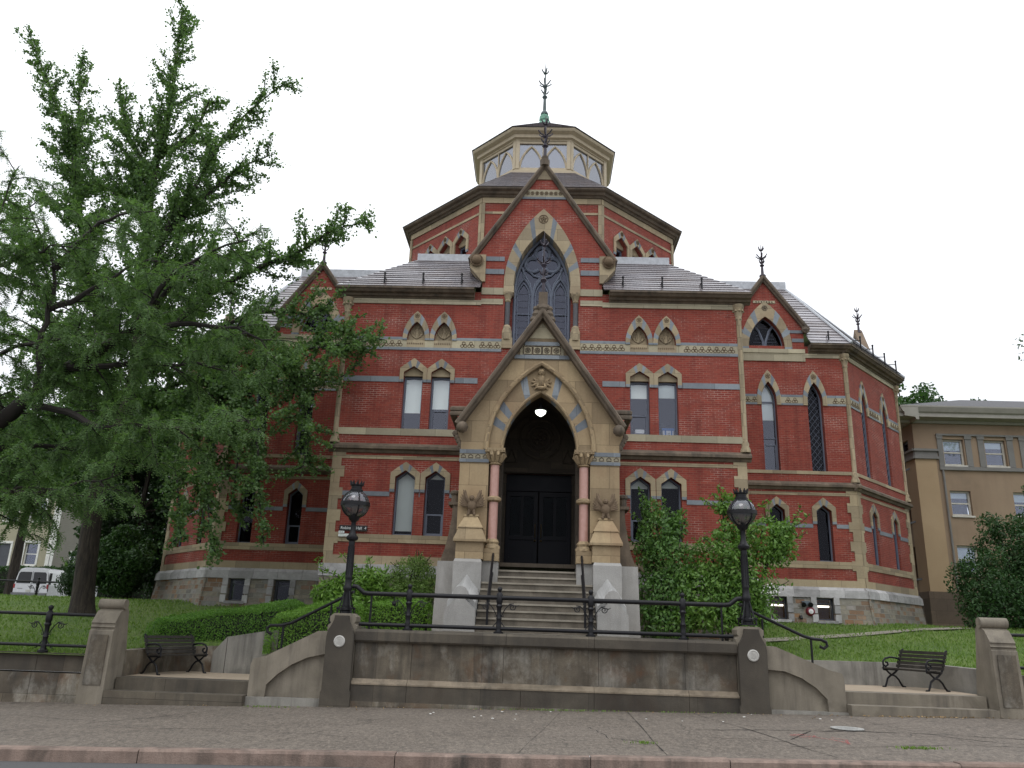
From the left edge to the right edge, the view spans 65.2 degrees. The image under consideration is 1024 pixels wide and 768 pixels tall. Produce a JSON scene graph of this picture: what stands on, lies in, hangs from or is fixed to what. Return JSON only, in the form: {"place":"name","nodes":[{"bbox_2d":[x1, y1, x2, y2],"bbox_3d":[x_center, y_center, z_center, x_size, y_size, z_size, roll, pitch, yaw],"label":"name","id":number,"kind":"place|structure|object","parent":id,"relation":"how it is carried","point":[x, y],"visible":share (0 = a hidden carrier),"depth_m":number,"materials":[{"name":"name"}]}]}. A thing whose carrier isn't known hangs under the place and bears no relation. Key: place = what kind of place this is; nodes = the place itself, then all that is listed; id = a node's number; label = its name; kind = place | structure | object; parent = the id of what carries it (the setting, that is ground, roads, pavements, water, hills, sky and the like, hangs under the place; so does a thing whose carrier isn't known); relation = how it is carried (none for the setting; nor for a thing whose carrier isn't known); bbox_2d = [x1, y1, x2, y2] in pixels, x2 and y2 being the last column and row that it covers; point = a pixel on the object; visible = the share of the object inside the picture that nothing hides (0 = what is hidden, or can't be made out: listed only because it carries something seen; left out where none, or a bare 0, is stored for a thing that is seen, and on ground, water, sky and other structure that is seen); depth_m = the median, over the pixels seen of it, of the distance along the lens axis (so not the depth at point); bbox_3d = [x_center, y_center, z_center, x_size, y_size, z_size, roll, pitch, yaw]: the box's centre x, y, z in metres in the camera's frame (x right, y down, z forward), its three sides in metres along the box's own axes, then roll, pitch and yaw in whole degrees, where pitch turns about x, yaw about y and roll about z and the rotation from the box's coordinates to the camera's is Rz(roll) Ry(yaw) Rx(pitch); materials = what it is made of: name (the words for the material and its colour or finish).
{"place":"outdoors","nodes":[
{"label":"outdoors","id":0,"kind":"place"},
{"bbox_2d":[0,565,67,593],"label":"front hedge","id":1,"kind":"object","parent":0,"point":[4,571],"visible":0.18,"depth_m":50.44,"materials":[{"name":"green plant"}]},
{"bbox_2d":[10,567,96,596],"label":"white van","id":2,"kind":"object","parent":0,"point":[27,573],"visible":0.32,"depth_m":44.76,"materials":[{"name":"paint"}]},
{"bbox_2d":[0,493,141,567],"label":"clapboard house","id":3,"kind":"structure","parent":0,"point":[34,557],"depth_m":58.42,"materials":[{"name":"white wood"}]},
{"bbox_2d":[0,543,10,566],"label":"window","id":4,"kind":"structure","parent":3,"relation":"in","point":[4,549],"depth_m":58.09,"materials":[{"name":"grey glass"}]},
{"bbox_2d":[23,543,38,565],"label":"window","id":5,"kind":"structure","parent":3,"relation":"in","point":[30,553],"depth_m":58.30,"materials":[{"name":"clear glass"}]},
{"bbox_2d":[0,761,361,767],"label":"road","id":6,"kind":"structure","parent":0,"point":[15,764],"depth_m":10.96,"materials":[{"name":"grey asphalt"}]},
{"bbox_2d":[0,745,1023,767],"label":"curb","id":7,"kind":"structure","parent":6,"relation":"on","point":[272,757],"depth_m":11.06,"materials":[{"name":"grey concrete"}]},
{"bbox_2d":[0,702,1023,761],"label":"sidewalk","id":8,"kind":"structure","parent":0,"point":[504,731],"depth_m":13.63,"materials":[{"name":"concrete"}]},
{"bbox_2d":[0,651,84,702],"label":"boundary wall","id":9,"kind":"structure","parent":8,"relation":"on","point":[41,680],"depth_m":17.79,"materials":[{"name":"stone"}]},
{"bbox_2d":[0,605,95,651],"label":"boundary railing","id":10,"kind":"object","parent":9,"relation":"on","point":[49,614],"visible":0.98,"depth_m":18.27,"materials":[{"name":"black metal"}]},
{"bbox_2d":[74,599,128,703],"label":"gate pier","id":11,"kind":"structure","parent":8,"relation":"on","point":[103,661],"depth_m":17.77,"materials":[{"name":"stone"}]},
{"bbox_2d":[101,676,248,705],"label":"entry steps","id":12,"kind":"structure","parent":8,"relation":"on","point":[139,690],"depth_m":17.69,"materials":[{"name":"stone"}]},
{"bbox_2d":[244,631,327,706],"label":"scroll wall","id":13,"kind":"structure","parent":8,"relation":"on","point":[291,674],"depth_m":17.76,"materials":[{"name":"concrete"}]},
{"bbox_2d":[318,613,361,707],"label":"lamp pier","id":14,"kind":"structure","parent":8,"relation":"on","point":[338,665],"depth_m":17.62,"materials":[{"name":"stone"}]},
{"bbox_2d":[336,480,369,613],"bbox_3d":[-3.747,3.788,18.681,0.690,3.073,0.690,1,-17,2],"label":"globe lamp","id":15,"kind":"object","parent":14,"relation":"on","point":[354,516],"visible":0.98,"depth_m":18.68,"materials":[{"name":"black metal"}]},
{"bbox_2d":[338,525,367,536],"bbox_3d":[-4.837,4.469,24.322,0.860,0.340,0.059,1,-17,2],"label":"name sign","id":16,"kind":"object","parent":15,"relation":"attached to","point":[348,528],"visible":0.84,"depth_m":24.32,"materials":[{"name":"white metal"}]},
{"bbox_2d":[4,707,1020,757],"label":"sidewalk cracks","id":17,"kind":"object","parent":8,"relation":"on","point":[635,740],"visible":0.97,"depth_m":13.56,"materials":[{"name":"grey concrete"}]},
{"bbox_2d":[350,628,739,712],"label":"terrace wall","id":18,"kind":"structure","parent":8,"relation":"on","point":[434,669],"depth_m":17.61,"materials":[{"name":"stone"}]},
{"bbox_2d":[352,584,741,640],"bbox_3d":[0.747,5.179,18.166,8.890,1.045,0.230,1,-17,2],"label":"terrace railing","id":19,"kind":"object","parent":18,"relation":"on","point":[590,600],"visible":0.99,"depth_m":18.12,"materials":[{"name":"black metal"}]},
{"bbox_2d":[86,703,1023,718],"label":"fallen leaves","id":20,"kind":"object","parent":8,"relation":"on","point":[812,718],"visible":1,"depth_m":16.77,"materials":[{"name":"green plant"}]},
{"bbox_2d":[244,705,955,749],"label":"weeds","id":21,"kind":"object","parent":8,"relation":"on","point":[903,747],"visible":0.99,"depth_m":12.41,"materials":[{"name":"green plant"}]},
{"bbox_2d":[730,626,771,713],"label":"lamp pier","id":22,"kind":"structure","parent":8,"relation":"on","point":[752,674],"depth_m":17.32,"materials":[{"name":"stone"}]},
{"bbox_2d":[726,488,757,625],"bbox_3d":[5.327,3.937,18.367,0.690,3.073,0.690,1,-17,2],"label":"globe lamp","id":23,"kind":"object","parent":22,"relation":"on","point":[743,546],"visible":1,"depth_m":18.34,"materials":[{"name":"black metal"}]},
{"bbox_2d":[766,646,848,714],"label":"scroll wall","id":24,"kind":"structure","parent":8,"relation":"on","point":[799,685],"depth_m":17.38,"materials":[{"name":"concrete"}]},
{"bbox_2d":[830,726,863,730],"bbox_3d":[6.149,6.315,14.678,0.580,0.016,0.580,1,-17,2],"label":"utility cover","id":25,"kind":"object","parent":8,"relation":"on","point":[848,728],"visible":1,"depth_m":14.61,"materials":[{"name":"white metal"}]},
{"bbox_2d":[845,690,1000,718],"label":"entry steps","id":26,"kind":"structure","parent":8,"relation":"on","point":[879,704],"depth_m":17.24,"materials":[{"name":"concrete"}]},
{"bbox_2d":[975,617,1023,718],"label":"gate pier","id":27,"kind":"structure","parent":8,"relation":"on","point":[999,684],"depth_m":17.19,"materials":[{"name":"stone"}]},
{"bbox_2d":[0,596,1023,673],"bbox_3d":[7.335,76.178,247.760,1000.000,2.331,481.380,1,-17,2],"label":"lawn","id":28,"kind":"structure","parent":0,"point":[148,619],"depth_m":23.95,"materials":[{"name":"green plant"}]},
{"bbox_2d":[0,374,80,594],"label":"shade tree","id":29,"kind":"object","parent":28,"relation":"on","point":[15,564],"visible":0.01,"depth_m":46.62,"materials":[{"name":"green plant"}]},
{"bbox_2d":[0,577,107,598],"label":"lane railing","id":30,"kind":"object","parent":28,"relation":"on","point":[38,581],"visible":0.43,"depth_m":35.55,"materials":[{"name":"black metal"}]},
{"bbox_2d":[53,563,99,596],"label":"yew bush","id":31,"kind":"object","parent":28,"relation":"on","point":[66,578],"visible":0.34,"depth_m":32.66,"materials":[{"name":"green plant"}]},
{"bbox_2d":[38,376,172,529],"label":"shade tree","id":32,"kind":"object","parent":28,"relation":"on","point":[71,430],"visible":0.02,"depth_m":40.44,"materials":[{"name":"green plant"}]},
{"bbox_2d":[72,524,161,598],"bbox_3d":[-14.912,6.888,30.893,3.182,3.021,2.719,1,-17,2],"label":"lilac bush","id":33,"kind":"object","parent":28,"relation":"on","point":[128,559],"visible":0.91,"depth_m":30.28,"materials":[{"name":"green plant"}]},
{"bbox_2d":[65,408,178,598],"bbox_3d":[-16.111,5.053,34.959,6.672,9.320,5.118,1,-17,2],"label":"shade tree","id":34,"kind":"object","parent":28,"relation":"on","point":[153,522],"visible":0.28,"depth_m":34.48,"materials":[{"name":"green plant"}]},
{"bbox_2d":[100,573,152,598],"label":"yew bush","id":35,"kind":"object","parent":28,"relation":"on","point":[137,585],"visible":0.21,"depth_m":32.66,"materials":[{"name":"green plant"}]},
{"bbox_2d":[0,130,307,556],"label":"locust tree","id":36,"kind":"object","parent":28,"relation":"on","point":[44,381],"visible":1,"depth_m":19.55,"materials":[{"name":"green plant"}]},
{"bbox_2d":[97,578,234,599],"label":"boundary hedge","id":37,"kind":"object","parent":28,"relation":"on","point":[140,594],"visible":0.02,"depth_m":55.03,"materials":[{"name":"green plant"}]},
{"bbox_2d":[122,646,217,675],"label":"wall","id":38,"kind":"structure","parent":28,"relation":"on","point":[136,660],"depth_m":20.10,"materials":[{"name":"stone"}]},
{"bbox_2d":[127,671,248,679],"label":"platform","id":39,"kind":"structure","parent":28,"relation":"on","point":[195,674],"depth_m":19.23,"materials":[{"name":"beige concrete"}]},
{"bbox_2d":[140,633,207,674],"bbox_3d":[-8.275,6.653,19.688,0.741,0.956,1.500,-7,-19,27],"label":"park bench","id":40,"kind":"object","parent":39,"relation":"on","point":[159,649],"visible":0.93,"depth_m":19.78,"materials":[{"name":"black metal"}]},
{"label":"side steps","id":41,"kind":"object","parent":39,"relation":"on","visible":0},
{"bbox_2d":[266,590,354,648],"bbox_3d":[-4.704,5.778,18.592,2.078,1.954,0.270,-1,-17,9],"label":"side handrail","id":42,"kind":"object","parent":41,"relation":"attached to","point":[283,625],"visible":0.74,"depth_m":18.67,"materials":[{"name":"black metal"}]},
{"bbox_2d":[0,0,389,616],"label":"ginkgo tree","id":43,"kind":"object","parent":28,"relation":"on","point":[142,183],"visible":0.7,"depth_m":27.10,"materials":[{"name":"green plant"}]},
{"bbox_2d":[143,598,306,641],"bbox_3d":[-7.745,6.643,22.196,4.485,1.498,1.776,5,-17,-11],"label":"clipped hedge","id":44,"kind":"object","parent":28,"relation":"on","point":[223,624],"visible":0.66,"depth_m":21.59,"materials":[{"name":"green plant"}]},
{"bbox_2d":[210,627,365,673],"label":"retaining wall","id":45,"kind":"structure","parent":28,"relation":"on","point":[236,654],"depth_m":20.47,"materials":[{"name":"concrete"}]},
{"bbox_2d":[262,600,370,654],"bbox_3d":[-5.017,6.394,20.810,2.712,1.546,1.532,4,-17,-7],"label":"clipped hedge","id":46,"kind":"object","parent":28,"relation":"on","point":[308,626],"visible":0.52,"depth_m":20.26,"materials":[{"name":"green plant"}]},
{"bbox_2d":[309,552,404,615],"bbox_3d":[-4.263,5.786,22.127,2.605,2.252,1.747,1,-17,2],"label":"rhododendron","id":47,"kind":"object","parent":28,"relation":"on","point":[368,580],"visible":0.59,"depth_m":21.92,"materials":[{"name":"green plant"}]},
{"bbox_2d":[381,550,435,607],"bbox_3d":[-2.793,5.752,22.119,1.822,2.401,1.366,1,-17,2],"label":"azalea","id":48,"kind":"object","parent":28,"relation":"on","point":[401,583],"visible":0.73,"depth_m":22.15,"materials":[{"name":"green plant"}]},
{"bbox_2d":[150,63,926,640],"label":"brick hall","id":49,"kind":"structure","parent":28,"relation":"on","point":[520,285],"depth_m":26.46,"materials":[{"name":"red brick"}]},
{"bbox_2d":[228,579,244,600],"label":"basement window","id":50,"kind":"structure","parent":49,"relation":"in","point":[239,583],"depth_m":29.45,"materials":[{"name":"glass"}]},
{"bbox_2d":[237,491,254,542],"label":"window","id":51,"kind":"structure","parent":49,"relation":"in","point":[244,536],"depth_m":29.84,"materials":[{"name":"black glass"}]},
{"bbox_2d":[251,392,269,452],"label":"window","id":52,"kind":"structure","parent":49,"relation":"in","point":[259,397],"depth_m":30.98,"materials":[{"name":"black glass"}]},
{"bbox_2d":[274,580,289,600],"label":"basement window","id":53,"kind":"structure","parent":49,"relation":"in","point":[282,586],"depth_m":29.42,"materials":[{"name":"glass"}]},
{"bbox_2d":[285,490,302,543],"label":"window","id":54,"kind":"structure","parent":49,"relation":"in","point":[295,505],"depth_m":29.83,"materials":[{"name":"black glass"}]},
{"bbox_2d":[295,387,314,454],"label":"window","id":55,"kind":"structure","parent":49,"relation":"in","point":[309,409],"depth_m":30.84,"materials":[{"name":"black glass"}]},
{"bbox_2d":[301,314,332,331],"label":"window","id":56,"kind":"structure","parent":49,"relation":"in","point":[309,324],"depth_m":32.00,"materials":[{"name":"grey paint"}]},
{"bbox_2d":[392,472,428,534],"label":"window","id":57,"kind":"structure","parent":49,"relation":"in","point":[405,483],"depth_m":24.93,"materials":[{"name":"grey glass"}]},
{"bbox_2d":[401,377,433,428],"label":"window","id":58,"kind":"structure","parent":49,"relation":"in","point":[411,411],"depth_m":26.00,"materials":[{"name":"white glass"}]},
{"bbox_2d":[423,473,444,535],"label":"window","id":59,"kind":"structure","parent":49,"relation":"in","point":[435,488],"depth_m":25.66,"materials":[{"name":"black glass"}]},
{"bbox_2d":[429,377,449,429],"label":"window","id":60,"kind":"structure","parent":49,"relation":"in","point":[440,393],"depth_m":25.94,"materials":[{"name":"white glass"}]},
{"bbox_2d":[479,141,515,184],"bbox_3d":[-0.638,-10.141,37.129,0.150,1.440,2.469,17,-22,-41],"label":"lantern window","id":61,"kind":"structure","parent":49,"relation":"in","point":[502,162],"depth_m":37.16,"materials":[{"name":"glass"}]},
{"bbox_2d":[504,474,571,564],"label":"front door","id":62,"kind":"structure","parent":49,"relation":"in","point":[538,508],"depth_m":24.26,"materials":[{"name":"black paint"}]},
{"bbox_2d":[512,237,570,345],"bbox_3d":[1.008,-3.050,27.006,1.944,4.204,0.120,1,-17,2],"label":"window","id":63,"kind":"structure","parent":49,"relation":"in","point":[528,284],"depth_m":27.05,"materials":[{"name":"grey glass"}]},
{"bbox_2d":[515,141,570,168],"bbox_3d":[1.411,-10.344,36.232,2.469,1.440,0.150,1,-17,2],"label":"lantern window","id":64,"kind":"structure","parent":49,"relation":"in","point":[518,161],"depth_m":36.25,"materials":[{"name":"paint"}]},
{"bbox_2d":[570,141,606,186],"bbox_3d":[3.509,-10.046,36.978,2.469,1.440,0.150,17,-22,-41],"label":"lantern window","id":65,"kind":"structure","parent":49,"relation":"in","point":[582,162],"depth_m":37.01,"materials":[{"name":"glass"}]},
{"bbox_2d":[630,382,648,434],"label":"window","id":66,"kind":"structure","parent":49,"relation":"in","point":[639,391],"depth_m":25.81,"materials":[{"name":"grey glass"}]},
{"bbox_2d":[630,478,649,541],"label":"window","id":67,"kind":"structure","parent":49,"relation":"in","point":[634,490],"depth_m":25.45,"materials":[{"name":"black glass"}]},
{"bbox_2d":[645,383,677,434],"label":"window","id":68,"kind":"structure","parent":49,"relation":"in","point":[667,392],"depth_m":26.32,"materials":[{"name":"grey glass"}]},
{"bbox_2d":[647,479,681,541],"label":"window","id":69,"kind":"structure","parent":49,"relation":"in","point":[670,490],"depth_m":25.54,"materials":[{"name":"black glass"}]},
{"bbox_2d":[749,319,781,345],"bbox_3d":[9.768,-1.776,31.425,2.000,1.800,0.990,1,-17,2],"label":"window","id":70,"kind":"structure","parent":49,"relation":"in","point":[759,337],"depth_m":31.79,"materials":[{"name":"black glass"}]},
{"bbox_2d":[762,384,778,469],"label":"window","id":71,"kind":"structure","parent":49,"relation":"in","point":[768,402],"depth_m":30.36,"materials":[{"name":"grey glass"}]},
{"bbox_2d":[770,505,784,558],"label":"window","id":72,"kind":"structure","parent":49,"relation":"in","point":[776,511],"depth_m":29.90,"materials":[{"name":"black glass"}]},
{"bbox_2d":[771,597,786,618],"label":"basement window","id":73,"kind":"structure","parent":49,"relation":"in","point":[781,610],"depth_m":29.19,"materials":[{"name":"glass"}]},
{"bbox_2d":[808,385,825,470],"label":"window","id":74,"kind":"structure","parent":49,"relation":"in","point":[814,406],"depth_m":30.57,"materials":[{"name":"black glass"}]},
{"bbox_2d":[817,507,832,561],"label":"window","id":75,"kind":"structure","parent":49,"relation":"in","point":[823,518],"depth_m":29.58,"materials":[{"name":"black glass"}]},
{"bbox_2d":[817,598,833,620],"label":"basement window","id":76,"kind":"structure","parent":49,"relation":"in","point":[823,604],"depth_m":29.14,"materials":[{"name":"glass"}]},
{"bbox_2d":[861,402,870,477],"bbox_3d":[13.453,1.963,30.689,0.080,3.380,0.560,-14,-23,42],"label":"window","id":77,"kind":"structure","parent":49,"relation":"in","point":[862,414],"depth_m":30.73,"materials":[{"name":"grey glass"}]},
{"bbox_2d":[873,516,878,565],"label":"window","id":78,"kind":"structure","parent":49,"relation":"in","point":[874,530],"depth_m":29.63,"materials":[{"name":"grey glass"}]},
{"bbox_2d":[882,412,890,485],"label":"window","id":79,"kind":"structure","parent":49,"relation":"in","point":[883,425],"depth_m":32.21,"materials":[{"name":"grey glass"}]},
{"bbox_2d":[894,523,899,569],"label":"window","id":80,"kind":"structure","parent":49,"relation":"in","point":[895,537],"depth_m":31.10,"materials":[{"name":"grey glass"}]},
{"bbox_2d":[627,486,707,638],"bbox_3d":[4.085,4.956,21.740,2.192,4.534,1.912,9,-18,-21],"label":"viburnum shrub","id":81,"kind":"object","parent":28,"relation":"on","point":[653,548],"visible":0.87,"depth_m":21.63,"materials":[{"name":"green plant"}]},
{"bbox_2d":[663,483,809,640],"bbox_3d":[6.083,5.019,21.740,4.001,4.557,2.275,1,-17,2],"label":"dogwood shrub","id":82,"kind":"object","parent":28,"relation":"on","point":[722,585],"visible":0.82,"depth_m":21.32,"materials":[{"name":"green plant"}]},
{"bbox_2d":[807,660,976,694],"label":"wall","id":83,"kind":"structure","parent":28,"relation":"on","point":[957,679],"depth_m":20.23,"materials":[{"name":"concrete"}]},
{"bbox_2d":[845,684,976,695],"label":"platform","id":84,"kind":"structure","parent":28,"relation":"on","point":[888,689],"depth_m":18.77,"materials":[{"name":"beige concrete"}]},
{"bbox_2d":[882,648,950,691],"bbox_3d":[9.707,6.896,19.309,0.741,0.956,1.500,7,-18,-16],"label":"park bench","id":85,"kind":"object","parent":84,"relation":"on","point":[928,667],"visible":0.94,"depth_m":19.37,"materials":[{"name":"black metal"}]},
{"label":"side steps","id":86,"kind":"object","parent":84,"relation":"on","visible":0},
{"bbox_2d":[739,603,828,662],"bbox_3d":[6.172,6.025,18.194,2.060,1.954,0.271,3,-17,-5],"label":"side handrail","id":87,"kind":"object","parent":86,"relation":"attached to","point":[811,639],"visible":0.71,"depth_m":18.28,"materials":[{"name":"black metal"}]},
{"bbox_2d":[898,382,947,405],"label":"garden tree","id":88,"kind":"object","parent":28,"relation":"on","point":[922,393],"visible":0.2,"depth_m":52.14,"materials":[{"name":"green plant"}]},
{"bbox_2d":[829,400,1023,626],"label":"tan building","id":89,"kind":"structure","parent":28,"relation":"on","point":[957,453],"depth_m":35.79,"materials":[{"name":"paint"}]},
{"bbox_2d":[942,440,967,466],"bbox_3d":[19.964,3.183,36.314,1.020,1.280,0.570,1,-17,2],"label":"window","id":90,"kind":"structure","parent":89,"relation":"in","point":[951,448],"depth_m":36.43,"materials":[{"name":"grey glass"}]},
{"bbox_2d":[950,491,975,517],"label":"window","id":91,"kind":"structure","parent":89,"relation":"in","point":[958,498],"depth_m":35.77,"materials":[{"name":"grey glass"}]},
{"bbox_2d":[957,546,981,575],"bbox_3d":[19.850,7.726,34.932,1.000,1.280,0.570,1,-17,2],"label":"window","id":92,"kind":"structure","parent":89,"relation":"in","point":[962,550],"depth_m":35.04,"materials":[{"name":"white glass"}]},
{"bbox_2d":[984,441,1009,467],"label":"window","id":93,"kind":"structure","parent":89,"relation":"in","point":[992,448],"depth_m":36.38,"materials":[{"name":"grey glass"}]},
{"bbox_2d":[1013,493,1023,517],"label":"window","id":94,"kind":"structure","parent":89,"relation":"in","point":[1018,497],"depth_m":35.70,"materials":[{"name":"grey glass"}]},
{"bbox_2d":[943,543,1023,628],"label":"arborvitae","id":95,"kind":"object","parent":28,"relation":"on","point":[967,592],"visible":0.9,"depth_m":27.94,"materials":[{"name":"green plant"}]},
{"bbox_2d":[967,511,1023,627],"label":"arborvitae","id":96,"kind":"object","parent":28,"relation":"on","point":[993,532],"visible":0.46,"depth_m":29.02,"materials":[{"name":"green plant"}]},
{"bbox_2d":[1001,485,1023,607],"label":"arborvitae","id":97,"kind":"object","parent":28,"relation":"on","point":[1012,556],"visible":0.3,"depth_m":29.27,"materials":[{"name":"green plant"}]},
{"bbox_2d":[764,627,969,640],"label":"path","id":98,"kind":"structure","parent":0,"point":[832,636],"depth_m":25.20,"materials":[{"name":"grey concrete"}]},
{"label":"plaza","id":99,"kind":"structure","parent":0,"visible":0},
{"bbox_2d":[361,597,433,630],"bbox_3d":[-2.969,6.173,21.216,2.036,1.037,1.311,1,-17,2],"label":"clipped hedge","id":100,"kind":"object","parent":99,"relation":"on","point":[384,611],"visible":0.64,"depth_m":20.76,"materials":[{"name":"green plant"}]},
{"bbox_2d":[443,575,478,631],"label":"cheek wall","id":101,"kind":"structure","parent":99,"relation":"on","point":[460,611],"depth_m":18.84,"materials":[{"name":"stone"}]},
{"bbox_2d":[451,570,629,637],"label":"front steps","id":102,"kind":"structure","parent":99,"relation":"on","point":[544,614],"depth_m":19.65,"materials":[{"name":"grey stone"}]},
{"bbox_2d":[470,553,493,624],"bbox_3d":[-0.729,5.121,20.314,0.451,2.270,2.495,1,-17,2],"label":"stair handrail","id":103,"kind":"object","parent":102,"relation":"on","point":[490,581],"visible":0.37,"depth_m":19.69,"materials":[{"name":"black metal"}]},
{"bbox_2d":[580,556,602,627],"bbox_3d":[1.978,5.182,20.215,0.451,2.270,2.495,1,-17,2],"label":"stair handrail","id":104,"kind":"object","parent":102,"relation":"on","point":[583,585],"visible":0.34,"depth_m":19.66,"materials":[{"name":"black metal"}]},
{"bbox_2d":[594,579,628,636],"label":"cheek wall","id":105,"kind":"structure","parent":99,"relation":"on","point":[615,617],"depth_m":18.71,"materials":[{"name":"stone"}]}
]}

